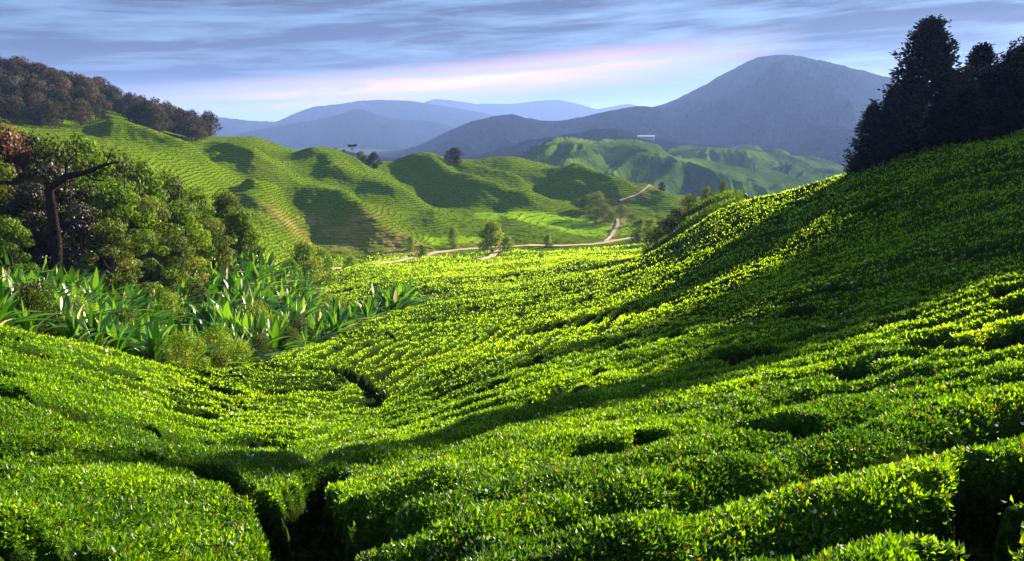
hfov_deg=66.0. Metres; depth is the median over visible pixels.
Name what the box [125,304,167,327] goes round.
ginger plant
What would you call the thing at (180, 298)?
ginger plant
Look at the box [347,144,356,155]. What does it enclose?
umbrella tree
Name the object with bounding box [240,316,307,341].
ginger plant
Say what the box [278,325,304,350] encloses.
shrub
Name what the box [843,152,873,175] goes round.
broadleaf tree
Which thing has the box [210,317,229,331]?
ginger plant
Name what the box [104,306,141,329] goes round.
shrub
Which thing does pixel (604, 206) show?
scrub tree
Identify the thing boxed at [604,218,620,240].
dirt track
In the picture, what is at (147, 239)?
jungle tree
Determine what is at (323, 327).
ginger plant
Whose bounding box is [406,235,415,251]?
valley tree
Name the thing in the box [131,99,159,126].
forest tree
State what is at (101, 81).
forest tree
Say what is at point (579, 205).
scrub tree
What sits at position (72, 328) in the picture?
ginger plant
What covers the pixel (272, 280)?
ginger plant
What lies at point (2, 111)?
forest tree
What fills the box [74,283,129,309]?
ginger plant
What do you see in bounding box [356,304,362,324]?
ginger plant
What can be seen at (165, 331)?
ginger plant
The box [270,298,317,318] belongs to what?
ginger plant
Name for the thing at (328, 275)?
valley tree
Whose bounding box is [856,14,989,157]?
conifer tree
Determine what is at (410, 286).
ginger plant
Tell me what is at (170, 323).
ginger plant
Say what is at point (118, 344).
ginger plant
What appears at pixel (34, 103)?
forest tree
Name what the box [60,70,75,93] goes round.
forest tree
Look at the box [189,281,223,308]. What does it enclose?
ginger plant
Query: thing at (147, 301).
ginger plant
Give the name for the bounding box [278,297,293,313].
ginger plant
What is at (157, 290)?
ginger plant
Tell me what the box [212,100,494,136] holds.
distant range
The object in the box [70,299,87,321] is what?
ginger plant
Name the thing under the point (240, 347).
shrub
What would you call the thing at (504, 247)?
valley tree
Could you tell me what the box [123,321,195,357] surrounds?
ginger plant
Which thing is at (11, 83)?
forest tree
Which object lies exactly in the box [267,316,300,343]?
ginger plant
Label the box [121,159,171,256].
jungle tree
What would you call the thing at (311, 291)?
ginger plant
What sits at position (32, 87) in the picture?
forest tree
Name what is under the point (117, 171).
jungle tree
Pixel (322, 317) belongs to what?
ginger plant
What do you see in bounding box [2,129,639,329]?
ground
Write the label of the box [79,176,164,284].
jungle tree
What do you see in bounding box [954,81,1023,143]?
broadleaf tree
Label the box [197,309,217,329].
ginger plant
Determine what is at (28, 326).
ginger plant
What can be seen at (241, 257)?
ginger plant
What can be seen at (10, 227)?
jungle tree
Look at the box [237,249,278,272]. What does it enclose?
ginger plant
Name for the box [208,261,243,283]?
ginger plant
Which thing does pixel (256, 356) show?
ginger plant
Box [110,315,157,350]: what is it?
ginger plant
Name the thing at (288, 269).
ginger plant
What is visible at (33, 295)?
shrub
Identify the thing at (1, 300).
ginger plant
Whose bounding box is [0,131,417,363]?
undergrowth
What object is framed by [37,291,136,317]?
ginger plant
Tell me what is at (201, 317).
ginger plant
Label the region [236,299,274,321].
shrub
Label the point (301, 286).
ginger plant
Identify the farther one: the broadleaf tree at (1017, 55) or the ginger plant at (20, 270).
the broadleaf tree at (1017, 55)
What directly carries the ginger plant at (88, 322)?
on the ground
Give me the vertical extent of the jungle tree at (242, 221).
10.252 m
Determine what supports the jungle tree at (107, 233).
on the ground
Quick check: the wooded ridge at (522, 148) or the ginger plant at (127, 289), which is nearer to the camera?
the ginger plant at (127, 289)
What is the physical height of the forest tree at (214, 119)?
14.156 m
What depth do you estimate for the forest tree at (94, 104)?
321.65 m
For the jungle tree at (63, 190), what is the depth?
71.42 m
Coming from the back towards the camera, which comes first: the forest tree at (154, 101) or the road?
the forest tree at (154, 101)
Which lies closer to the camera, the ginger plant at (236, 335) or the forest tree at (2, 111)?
the ginger plant at (236, 335)
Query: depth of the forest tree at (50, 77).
323.32 m
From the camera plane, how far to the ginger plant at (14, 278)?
55.56 m
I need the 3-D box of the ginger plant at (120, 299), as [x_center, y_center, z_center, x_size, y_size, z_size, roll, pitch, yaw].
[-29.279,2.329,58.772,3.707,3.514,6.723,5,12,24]
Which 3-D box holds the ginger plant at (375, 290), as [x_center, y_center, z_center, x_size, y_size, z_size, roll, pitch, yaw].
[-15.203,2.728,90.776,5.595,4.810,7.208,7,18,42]
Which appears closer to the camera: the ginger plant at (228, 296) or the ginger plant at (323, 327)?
the ginger plant at (323, 327)
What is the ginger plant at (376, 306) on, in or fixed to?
on the ground
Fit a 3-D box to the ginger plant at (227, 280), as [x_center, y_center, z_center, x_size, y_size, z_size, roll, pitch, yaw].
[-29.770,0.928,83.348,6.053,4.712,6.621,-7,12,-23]
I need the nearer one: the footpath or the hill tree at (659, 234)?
the hill tree at (659, 234)
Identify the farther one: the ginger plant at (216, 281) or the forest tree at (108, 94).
the forest tree at (108, 94)
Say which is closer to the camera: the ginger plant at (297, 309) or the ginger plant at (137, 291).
the ginger plant at (137, 291)
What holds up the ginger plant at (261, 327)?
on the ground
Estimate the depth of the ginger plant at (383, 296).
88.61 m
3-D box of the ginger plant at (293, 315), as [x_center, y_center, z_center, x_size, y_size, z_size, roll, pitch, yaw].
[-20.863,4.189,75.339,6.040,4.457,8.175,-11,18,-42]
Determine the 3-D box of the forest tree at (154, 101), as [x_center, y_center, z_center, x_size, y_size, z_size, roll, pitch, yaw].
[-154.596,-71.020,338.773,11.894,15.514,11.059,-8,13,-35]
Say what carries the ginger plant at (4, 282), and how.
on the ground
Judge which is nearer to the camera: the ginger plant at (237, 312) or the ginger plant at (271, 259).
the ginger plant at (237, 312)
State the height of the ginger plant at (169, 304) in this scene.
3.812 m
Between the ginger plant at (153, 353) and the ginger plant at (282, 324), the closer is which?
the ginger plant at (153, 353)
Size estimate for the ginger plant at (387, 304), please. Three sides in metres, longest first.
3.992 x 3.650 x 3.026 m
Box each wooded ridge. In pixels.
[340,128,733,160]
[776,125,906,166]
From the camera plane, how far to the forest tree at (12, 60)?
346.49 m
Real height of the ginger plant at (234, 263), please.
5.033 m
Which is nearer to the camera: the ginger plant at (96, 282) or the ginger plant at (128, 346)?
the ginger plant at (128, 346)
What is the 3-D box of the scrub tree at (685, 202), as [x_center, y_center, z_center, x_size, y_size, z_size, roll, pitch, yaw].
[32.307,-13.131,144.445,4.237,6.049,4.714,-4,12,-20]
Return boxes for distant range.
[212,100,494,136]
[236,109,454,149]
[424,99,635,120]
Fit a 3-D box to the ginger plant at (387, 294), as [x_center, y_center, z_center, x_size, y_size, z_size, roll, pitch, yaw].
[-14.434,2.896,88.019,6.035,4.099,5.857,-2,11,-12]
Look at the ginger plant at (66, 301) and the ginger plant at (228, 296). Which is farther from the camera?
the ginger plant at (228, 296)
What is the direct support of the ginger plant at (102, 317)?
on the ground
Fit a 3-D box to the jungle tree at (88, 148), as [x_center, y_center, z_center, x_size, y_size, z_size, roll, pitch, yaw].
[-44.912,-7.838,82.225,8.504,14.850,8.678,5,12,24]
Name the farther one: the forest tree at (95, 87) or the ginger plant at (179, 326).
the forest tree at (95, 87)
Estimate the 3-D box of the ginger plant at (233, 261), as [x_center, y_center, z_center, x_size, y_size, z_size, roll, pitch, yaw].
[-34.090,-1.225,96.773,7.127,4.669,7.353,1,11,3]
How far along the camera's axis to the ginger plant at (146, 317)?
53.87 m
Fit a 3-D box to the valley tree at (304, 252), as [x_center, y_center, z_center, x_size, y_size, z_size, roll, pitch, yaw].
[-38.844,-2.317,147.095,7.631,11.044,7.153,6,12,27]
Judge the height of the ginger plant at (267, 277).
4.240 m
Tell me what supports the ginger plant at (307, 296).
on the ground
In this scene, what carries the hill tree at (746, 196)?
on the ground
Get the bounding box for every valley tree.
[279,259,304,279]
[286,239,323,282]
[309,245,340,288]
[342,256,357,269]
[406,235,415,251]
[417,245,427,256]
[447,226,459,248]
[476,220,504,252]
[497,236,513,251]
[543,234,552,247]
[629,218,647,241]
[641,217,656,242]
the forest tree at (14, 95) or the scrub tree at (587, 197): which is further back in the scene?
the scrub tree at (587, 197)
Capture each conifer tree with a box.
[841,103,901,171]
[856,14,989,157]
[861,84,928,164]
[953,41,1001,127]
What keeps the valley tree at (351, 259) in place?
on the ground
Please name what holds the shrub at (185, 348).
on the ground
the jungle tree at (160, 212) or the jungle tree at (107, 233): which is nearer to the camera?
the jungle tree at (107, 233)
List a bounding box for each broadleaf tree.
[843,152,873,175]
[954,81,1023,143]
[957,61,1023,137]
[984,42,1023,130]
[993,35,1023,67]
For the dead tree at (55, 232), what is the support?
on the ground
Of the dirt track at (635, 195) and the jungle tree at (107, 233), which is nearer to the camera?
the jungle tree at (107, 233)
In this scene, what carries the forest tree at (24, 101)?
on the ground
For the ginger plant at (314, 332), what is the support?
on the ground
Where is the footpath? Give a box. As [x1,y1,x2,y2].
[476,248,500,259]
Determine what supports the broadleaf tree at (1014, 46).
on the ground
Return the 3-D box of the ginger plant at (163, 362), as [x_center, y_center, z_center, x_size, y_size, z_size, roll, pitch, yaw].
[-19.905,3.620,44.336,4.331,3.363,5.862,-7,16,-13]
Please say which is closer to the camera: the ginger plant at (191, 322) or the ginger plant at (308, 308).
the ginger plant at (191, 322)
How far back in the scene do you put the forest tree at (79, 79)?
339.70 m
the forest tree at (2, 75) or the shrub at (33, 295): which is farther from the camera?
the forest tree at (2, 75)
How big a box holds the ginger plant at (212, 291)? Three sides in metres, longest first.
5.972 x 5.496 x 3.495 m
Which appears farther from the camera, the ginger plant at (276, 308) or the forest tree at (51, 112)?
the forest tree at (51, 112)
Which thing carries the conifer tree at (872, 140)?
on the ground
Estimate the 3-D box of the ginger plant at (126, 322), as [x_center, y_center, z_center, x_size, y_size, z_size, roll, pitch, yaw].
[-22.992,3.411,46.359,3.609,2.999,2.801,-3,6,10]
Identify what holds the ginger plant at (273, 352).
on the ground
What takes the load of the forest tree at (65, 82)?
on the ground
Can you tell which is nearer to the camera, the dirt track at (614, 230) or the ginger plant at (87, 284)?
the ginger plant at (87, 284)
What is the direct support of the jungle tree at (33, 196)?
on the ground
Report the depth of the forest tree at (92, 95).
314.85 m
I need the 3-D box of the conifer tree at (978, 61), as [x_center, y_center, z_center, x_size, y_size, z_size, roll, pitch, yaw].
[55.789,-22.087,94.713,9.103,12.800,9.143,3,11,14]
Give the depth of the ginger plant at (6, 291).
35.81 m
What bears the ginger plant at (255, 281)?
on the ground
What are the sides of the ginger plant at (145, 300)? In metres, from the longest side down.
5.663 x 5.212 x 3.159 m
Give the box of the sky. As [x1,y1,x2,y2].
[0,0,1023,121]
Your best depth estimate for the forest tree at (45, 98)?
292.78 m
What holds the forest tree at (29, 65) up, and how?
on the ground
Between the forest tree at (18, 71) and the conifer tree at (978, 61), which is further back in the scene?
the forest tree at (18, 71)
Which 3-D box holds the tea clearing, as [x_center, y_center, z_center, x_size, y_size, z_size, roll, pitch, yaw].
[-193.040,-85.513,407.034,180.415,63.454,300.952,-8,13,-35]
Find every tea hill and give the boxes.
[519,136,828,197]
[667,144,849,180]
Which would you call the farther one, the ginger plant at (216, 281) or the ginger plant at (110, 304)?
the ginger plant at (216, 281)
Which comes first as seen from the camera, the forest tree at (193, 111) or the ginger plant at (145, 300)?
the ginger plant at (145, 300)
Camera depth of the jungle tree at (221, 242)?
88.22 m
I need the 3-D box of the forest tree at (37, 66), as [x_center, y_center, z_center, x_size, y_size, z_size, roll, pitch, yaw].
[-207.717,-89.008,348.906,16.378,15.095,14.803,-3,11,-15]
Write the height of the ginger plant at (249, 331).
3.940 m
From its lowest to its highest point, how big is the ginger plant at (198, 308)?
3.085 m
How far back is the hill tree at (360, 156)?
391.36 m
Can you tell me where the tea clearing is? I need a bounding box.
[0,103,239,143]
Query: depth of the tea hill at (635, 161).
780.17 m
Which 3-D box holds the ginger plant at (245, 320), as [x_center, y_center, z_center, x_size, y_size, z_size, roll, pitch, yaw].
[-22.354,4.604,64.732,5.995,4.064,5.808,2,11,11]
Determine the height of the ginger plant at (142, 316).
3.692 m
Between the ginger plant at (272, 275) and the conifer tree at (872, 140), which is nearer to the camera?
the conifer tree at (872, 140)
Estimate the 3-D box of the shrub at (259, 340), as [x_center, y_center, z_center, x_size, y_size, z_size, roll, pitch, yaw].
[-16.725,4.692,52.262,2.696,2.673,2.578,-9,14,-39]
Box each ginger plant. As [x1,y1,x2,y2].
[0,249,49,277]
[0,266,58,290]
[0,280,58,327]
[0,292,38,327]
[0,294,45,324]
[3,287,65,329]
[5,270,18,281]
[7,274,62,297]
[7,274,63,301]
[12,276,91,305]
[14,261,46,279]
[14,299,68,334]
[18,265,63,284]
[22,269,85,297]
[35,294,110,338]
[36,266,92,287]
[36,308,83,335]
[37,257,60,279]
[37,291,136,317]
[38,306,81,335]
[46,270,91,302]
[48,272,102,300]
[49,266,101,285]
[49,305,112,342]
[60,267,138,300]
[62,282,130,306]
[68,275,104,298]
[70,276,143,303]
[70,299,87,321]
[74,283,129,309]
[77,303,135,348]
[78,314,122,341]
[93,298,154,317]
[95,302,108,321]
[95,310,140,343]
[102,286,148,309]
[103,316,137,352]
[105,282,164,313]
[106,284,151,307]
[107,268,160,296]
[107,299,143,320]
[108,278,177,290]
[109,323,147,344]
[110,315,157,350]
[111,290,160,306]
[112,314,152,352]
[113,304,192,329]
[120,313,141,345]
[123,317,190,362]
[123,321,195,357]
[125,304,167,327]
[126,320,195,363]
[127,319,173,358]
[128,318,188,354]
[132,281,165,303]
[132,294,165,318]
[138,305,158,328]
[140,287,186,311]
[140,294,177,322]
[147,319,230,365]
[151,298,179,324]
[152,300,189,326]
[155,290,190,325]
[158,346,203,366]
[159,315,202,334]
[166,282,195,301]
[166,291,194,308]
[167,313,179,341]
[173,281,195,305]
[173,295,205,318]
[173,297,195,323]
[176,278,230,298]
[176,304,217,330]
[181,300,265,332]
[183,283,240,311]
[185,307,214,329]
[187,340,244,357]
[188,317,204,334]
[189,274,221,300]
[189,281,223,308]
[193,324,201,339]
[195,305,222,327]
[197,293,249,321]
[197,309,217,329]
[197,350,252,367]
[199,293,247,313]
[200,291,241,309]
[200,318,215,336]
[201,309,240,335]
[202,282,227,305]
[207,274,251,294]
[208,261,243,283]
[210,251,255,273]
[210,265,261,288]
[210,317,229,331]
[213,305,262,322]
[216,253,252,274]
[217,267,259,290]
[217,286,265,307]
[220,326,267,349]
[220,337,259,369]
[221,328,280,367]
[226,257,264,274]
[229,278,272,303]
[230,285,244,303]
[231,312,295,362]
[232,321,242,337]
[232,334,288,364]
[236,263,286,286]
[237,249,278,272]
[237,287,285,310]
[237,314,252,330]
[238,247,248,270]
[239,261,271,281]
[239,322,250,337]
[240,257,254,277]
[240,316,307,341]
[242,294,284,319]
[243,270,266,281]
[243,278,257,292]
[243,314,318,353]
[245,321,313,347]
[250,278,287,299]
[250,282,277,300]
[256,262,284,290]
[257,254,290,275]
[262,266,281,283]
[262,291,293,315]
[265,277,278,292]
[266,251,301,277]
[266,287,305,307]
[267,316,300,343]
[268,270,297,289]
[268,280,310,303]
[269,286,293,307]
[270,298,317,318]
[271,297,300,314]
[273,303,310,322]
[274,263,311,290]
[275,277,292,297]
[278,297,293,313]
[279,314,319,335]
[281,271,312,291]
[281,298,331,316]
[284,311,307,324]
[285,286,323,305]
[289,273,324,294]
[289,325,332,348]
[293,277,327,295]
[293,298,321,321]
[297,272,334,289]
[300,307,333,323]
[301,289,329,312]
[302,282,330,299]
[303,311,342,338]
[307,307,354,334]
[309,319,350,343]
[314,296,370,334]
[316,319,338,341]
[320,322,345,340]
[321,298,374,321]
[327,306,361,326]
[343,298,361,311]
[347,303,363,323]
[348,307,370,327]
[352,296,396,321]
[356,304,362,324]
[360,283,403,305]
[361,288,401,310]
[361,299,383,315]
[372,280,421,310]
[374,285,414,306]
[376,283,425,308]
[378,298,401,313]
[391,281,428,305]
[402,277,438,302]
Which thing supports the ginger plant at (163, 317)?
on the ground
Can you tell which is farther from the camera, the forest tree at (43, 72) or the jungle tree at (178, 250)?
the forest tree at (43, 72)
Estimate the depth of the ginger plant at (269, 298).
82.35 m
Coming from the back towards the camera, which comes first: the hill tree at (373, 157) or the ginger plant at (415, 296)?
the hill tree at (373, 157)
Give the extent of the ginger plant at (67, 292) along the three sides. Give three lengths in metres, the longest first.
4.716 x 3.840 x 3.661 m
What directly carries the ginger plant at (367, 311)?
on the ground
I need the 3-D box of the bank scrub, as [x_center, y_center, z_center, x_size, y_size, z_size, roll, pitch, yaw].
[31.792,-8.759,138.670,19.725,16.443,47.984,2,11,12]
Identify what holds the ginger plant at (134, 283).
on the ground
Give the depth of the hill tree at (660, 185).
408.03 m
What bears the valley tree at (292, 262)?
on the ground
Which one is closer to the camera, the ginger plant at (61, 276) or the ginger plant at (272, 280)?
the ginger plant at (61, 276)
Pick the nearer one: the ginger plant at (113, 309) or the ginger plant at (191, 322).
the ginger plant at (113, 309)
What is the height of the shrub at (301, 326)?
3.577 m
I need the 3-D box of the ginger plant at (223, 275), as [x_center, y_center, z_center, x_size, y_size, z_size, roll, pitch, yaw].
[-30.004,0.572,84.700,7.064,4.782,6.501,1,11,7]
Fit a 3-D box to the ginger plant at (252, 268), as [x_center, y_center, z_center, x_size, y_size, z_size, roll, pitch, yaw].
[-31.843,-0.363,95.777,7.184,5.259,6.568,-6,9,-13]
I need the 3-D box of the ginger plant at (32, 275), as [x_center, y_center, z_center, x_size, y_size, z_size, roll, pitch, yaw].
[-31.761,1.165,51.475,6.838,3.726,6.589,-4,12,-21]
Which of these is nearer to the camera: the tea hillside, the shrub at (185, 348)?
the shrub at (185, 348)
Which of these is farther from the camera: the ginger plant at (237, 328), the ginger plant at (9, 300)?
the ginger plant at (237, 328)
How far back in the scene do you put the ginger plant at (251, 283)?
85.12 m
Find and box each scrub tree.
[574,198,590,212]
[581,194,594,210]
[584,192,609,214]
[585,206,607,222]
[600,202,611,219]
[605,210,616,221]
[615,204,628,216]
[625,213,637,223]
[679,192,698,214]
[698,187,712,201]
[717,178,727,193]
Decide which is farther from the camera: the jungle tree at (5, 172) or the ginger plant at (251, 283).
the ginger plant at (251, 283)
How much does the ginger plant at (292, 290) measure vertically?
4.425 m
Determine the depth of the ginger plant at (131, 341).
43.99 m
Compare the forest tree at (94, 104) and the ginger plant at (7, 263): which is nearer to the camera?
the ginger plant at (7, 263)
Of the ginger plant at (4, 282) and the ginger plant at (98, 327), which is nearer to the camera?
the ginger plant at (98, 327)
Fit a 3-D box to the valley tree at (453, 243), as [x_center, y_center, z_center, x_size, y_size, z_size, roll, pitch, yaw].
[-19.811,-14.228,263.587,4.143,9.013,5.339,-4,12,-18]
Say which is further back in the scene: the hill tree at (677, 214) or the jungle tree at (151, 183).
the hill tree at (677, 214)
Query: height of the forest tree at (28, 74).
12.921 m
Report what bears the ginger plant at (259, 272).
on the ground
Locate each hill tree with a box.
[356,151,365,162]
[364,151,382,168]
[443,147,461,162]
[640,231,658,251]
[645,219,671,241]
[658,181,665,190]
[660,207,689,229]
[743,192,749,200]
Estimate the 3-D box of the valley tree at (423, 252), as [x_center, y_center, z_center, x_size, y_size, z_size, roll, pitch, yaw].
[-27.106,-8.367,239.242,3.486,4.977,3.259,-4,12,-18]
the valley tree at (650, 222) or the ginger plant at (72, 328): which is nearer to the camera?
the ginger plant at (72, 328)
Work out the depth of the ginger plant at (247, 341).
50.25 m
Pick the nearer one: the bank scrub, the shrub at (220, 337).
the shrub at (220, 337)
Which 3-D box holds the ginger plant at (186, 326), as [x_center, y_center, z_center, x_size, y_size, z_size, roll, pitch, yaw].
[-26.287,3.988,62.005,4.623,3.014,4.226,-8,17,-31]
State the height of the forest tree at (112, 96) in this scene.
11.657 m
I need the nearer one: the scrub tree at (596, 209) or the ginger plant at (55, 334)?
the ginger plant at (55, 334)
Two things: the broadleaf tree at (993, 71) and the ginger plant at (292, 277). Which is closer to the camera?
the broadleaf tree at (993, 71)
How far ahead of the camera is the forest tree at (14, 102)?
275.70 m
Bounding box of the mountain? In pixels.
[654,55,933,148]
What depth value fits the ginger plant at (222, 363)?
45.42 m
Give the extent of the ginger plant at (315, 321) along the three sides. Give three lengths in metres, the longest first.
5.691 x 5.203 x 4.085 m
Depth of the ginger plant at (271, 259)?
106.76 m
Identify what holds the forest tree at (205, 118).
on the ground
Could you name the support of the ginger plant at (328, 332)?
on the ground
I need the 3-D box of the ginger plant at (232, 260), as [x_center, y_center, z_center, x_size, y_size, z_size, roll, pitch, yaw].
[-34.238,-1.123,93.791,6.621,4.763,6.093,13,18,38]
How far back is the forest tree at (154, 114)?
325.65 m
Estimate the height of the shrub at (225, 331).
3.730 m
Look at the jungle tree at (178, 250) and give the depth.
75.58 m
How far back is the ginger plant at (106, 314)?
43.55 m
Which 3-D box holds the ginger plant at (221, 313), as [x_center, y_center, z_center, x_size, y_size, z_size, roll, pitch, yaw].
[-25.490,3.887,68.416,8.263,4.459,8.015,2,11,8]
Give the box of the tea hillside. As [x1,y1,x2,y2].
[15,118,753,292]
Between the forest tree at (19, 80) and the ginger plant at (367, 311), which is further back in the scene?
the forest tree at (19, 80)
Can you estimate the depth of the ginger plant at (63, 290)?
50.47 m
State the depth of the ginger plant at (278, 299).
87.50 m
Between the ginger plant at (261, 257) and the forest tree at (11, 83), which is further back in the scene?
the forest tree at (11, 83)
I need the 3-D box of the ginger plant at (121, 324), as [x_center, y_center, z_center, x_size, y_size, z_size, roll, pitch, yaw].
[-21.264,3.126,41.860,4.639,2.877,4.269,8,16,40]
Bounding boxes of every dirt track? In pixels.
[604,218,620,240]
[619,185,657,201]
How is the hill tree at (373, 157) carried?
on the ground
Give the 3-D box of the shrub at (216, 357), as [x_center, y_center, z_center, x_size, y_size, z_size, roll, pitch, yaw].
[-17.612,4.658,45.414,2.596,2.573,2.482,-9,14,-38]
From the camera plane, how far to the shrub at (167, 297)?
68.81 m
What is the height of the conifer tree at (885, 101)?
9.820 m
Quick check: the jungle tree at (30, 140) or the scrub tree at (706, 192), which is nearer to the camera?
the jungle tree at (30, 140)
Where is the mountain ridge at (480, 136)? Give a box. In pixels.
[379,106,752,157]
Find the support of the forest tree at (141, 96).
on the ground
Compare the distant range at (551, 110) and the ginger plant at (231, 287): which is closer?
the ginger plant at (231, 287)
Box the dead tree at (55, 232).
[44,150,118,276]
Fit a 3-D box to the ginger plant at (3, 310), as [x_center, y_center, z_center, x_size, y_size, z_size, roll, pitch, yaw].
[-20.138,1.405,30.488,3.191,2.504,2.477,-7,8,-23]
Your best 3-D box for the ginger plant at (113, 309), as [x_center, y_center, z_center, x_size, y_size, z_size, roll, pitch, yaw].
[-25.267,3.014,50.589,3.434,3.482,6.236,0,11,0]
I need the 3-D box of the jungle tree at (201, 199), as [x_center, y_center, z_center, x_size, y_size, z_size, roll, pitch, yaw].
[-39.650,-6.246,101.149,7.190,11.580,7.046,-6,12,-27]
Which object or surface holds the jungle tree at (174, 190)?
on the ground
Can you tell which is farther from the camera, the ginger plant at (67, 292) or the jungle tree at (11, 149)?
the jungle tree at (11, 149)
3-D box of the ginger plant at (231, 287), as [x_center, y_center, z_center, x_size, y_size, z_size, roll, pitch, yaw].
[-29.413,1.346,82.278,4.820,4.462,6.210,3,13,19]
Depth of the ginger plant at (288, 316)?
74.26 m
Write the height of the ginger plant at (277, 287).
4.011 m
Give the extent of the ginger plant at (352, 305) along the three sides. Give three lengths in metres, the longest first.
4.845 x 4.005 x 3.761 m
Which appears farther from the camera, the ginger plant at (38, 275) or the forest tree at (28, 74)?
the forest tree at (28, 74)
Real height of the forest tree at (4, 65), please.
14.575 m
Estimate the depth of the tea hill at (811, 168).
996.89 m
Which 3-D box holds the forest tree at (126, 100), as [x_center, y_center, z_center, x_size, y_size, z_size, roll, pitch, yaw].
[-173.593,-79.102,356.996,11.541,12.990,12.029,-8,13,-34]
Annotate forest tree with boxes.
[0,58,10,69]
[0,72,8,87]
[0,76,25,113]
[0,87,7,118]
[0,95,27,123]
[1,84,32,113]
[5,63,27,78]
[6,55,30,68]
[7,88,29,116]
[9,75,23,83]
[13,61,32,73]
[18,76,45,97]
[20,77,61,117]
[23,62,39,76]
[23,91,47,123]
[25,73,43,92]
[27,62,54,75]
[31,95,60,121]
[32,99,64,128]
[40,67,57,76]
[40,68,70,96]
[50,86,71,122]
[53,76,76,104]
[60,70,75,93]
[66,97,96,125]
[68,85,91,114]
[69,73,97,105]
[75,89,113,121]
[76,90,104,116]
[79,79,106,104]
[91,76,120,93]
[99,88,123,112]
[100,85,124,110]
[101,87,119,112]
[115,91,137,117]
[124,102,141,122]
[125,96,143,119]
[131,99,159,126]
[135,94,151,103]
[135,103,173,131]
[140,97,166,127]
[160,105,173,127]
[161,101,175,119]
[167,108,197,137]
[168,107,189,133]
[182,109,201,120]
[184,115,207,140]
[200,109,222,136]
[200,114,213,135]
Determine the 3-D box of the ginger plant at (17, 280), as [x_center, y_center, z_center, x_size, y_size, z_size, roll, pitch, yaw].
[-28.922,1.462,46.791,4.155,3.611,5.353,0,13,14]
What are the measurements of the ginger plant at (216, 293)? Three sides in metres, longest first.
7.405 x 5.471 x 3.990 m
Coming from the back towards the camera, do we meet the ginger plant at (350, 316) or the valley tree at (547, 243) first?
the valley tree at (547, 243)
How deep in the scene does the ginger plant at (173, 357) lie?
42.80 m
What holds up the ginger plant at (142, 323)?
on the ground
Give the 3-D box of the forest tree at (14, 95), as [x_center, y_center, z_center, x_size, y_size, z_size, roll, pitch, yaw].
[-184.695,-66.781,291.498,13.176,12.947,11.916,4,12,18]
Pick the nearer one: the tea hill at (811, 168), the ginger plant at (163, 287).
the ginger plant at (163, 287)
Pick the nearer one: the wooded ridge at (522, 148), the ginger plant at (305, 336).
the ginger plant at (305, 336)
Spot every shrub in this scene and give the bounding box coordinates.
[6,278,72,335]
[53,292,99,319]
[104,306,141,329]
[151,287,187,320]
[152,328,211,370]
[192,340,228,368]
[196,323,249,368]
[197,325,231,340]
[219,337,255,368]
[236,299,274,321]
[243,332,278,362]
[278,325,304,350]
[284,315,319,348]
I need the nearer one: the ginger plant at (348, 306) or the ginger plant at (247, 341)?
the ginger plant at (247, 341)
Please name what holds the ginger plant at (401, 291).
on the ground
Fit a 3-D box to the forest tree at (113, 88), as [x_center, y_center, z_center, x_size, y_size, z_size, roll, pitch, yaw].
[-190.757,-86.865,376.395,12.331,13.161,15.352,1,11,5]
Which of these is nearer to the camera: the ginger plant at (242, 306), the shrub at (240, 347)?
the shrub at (240, 347)
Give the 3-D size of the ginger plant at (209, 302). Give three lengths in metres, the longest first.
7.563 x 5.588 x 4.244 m
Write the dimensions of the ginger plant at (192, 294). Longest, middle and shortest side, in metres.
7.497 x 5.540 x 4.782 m
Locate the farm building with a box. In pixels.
[637,135,654,140]
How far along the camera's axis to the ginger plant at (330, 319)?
69.33 m
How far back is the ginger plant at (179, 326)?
44.18 m
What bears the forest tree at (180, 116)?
on the ground
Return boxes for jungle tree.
[0,120,42,241]
[0,128,71,222]
[0,155,24,221]
[0,156,97,261]
[0,179,76,275]
[0,214,42,277]
[15,133,114,242]
[37,199,118,276]
[62,133,126,252]
[68,218,152,297]
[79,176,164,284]
[91,146,163,253]
[119,228,179,298]
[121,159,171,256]
[123,197,188,287]
[143,230,209,300]
[145,170,199,242]
[157,197,216,278]
[183,186,226,255]
[186,217,235,281]
[207,189,259,260]
[212,206,266,267]
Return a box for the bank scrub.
[642,188,744,255]
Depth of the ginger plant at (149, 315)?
59.62 m
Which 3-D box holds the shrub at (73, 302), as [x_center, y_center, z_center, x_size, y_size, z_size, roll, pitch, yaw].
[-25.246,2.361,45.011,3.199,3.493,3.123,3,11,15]
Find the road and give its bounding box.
[328,234,663,270]
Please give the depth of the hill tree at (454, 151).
415.95 m
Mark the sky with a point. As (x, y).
(250, 60)
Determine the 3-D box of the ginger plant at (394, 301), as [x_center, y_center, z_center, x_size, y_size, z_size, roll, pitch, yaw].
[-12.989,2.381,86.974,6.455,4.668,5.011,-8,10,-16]
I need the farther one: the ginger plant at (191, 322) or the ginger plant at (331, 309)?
the ginger plant at (331, 309)
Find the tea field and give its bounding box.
[0,131,1023,560]

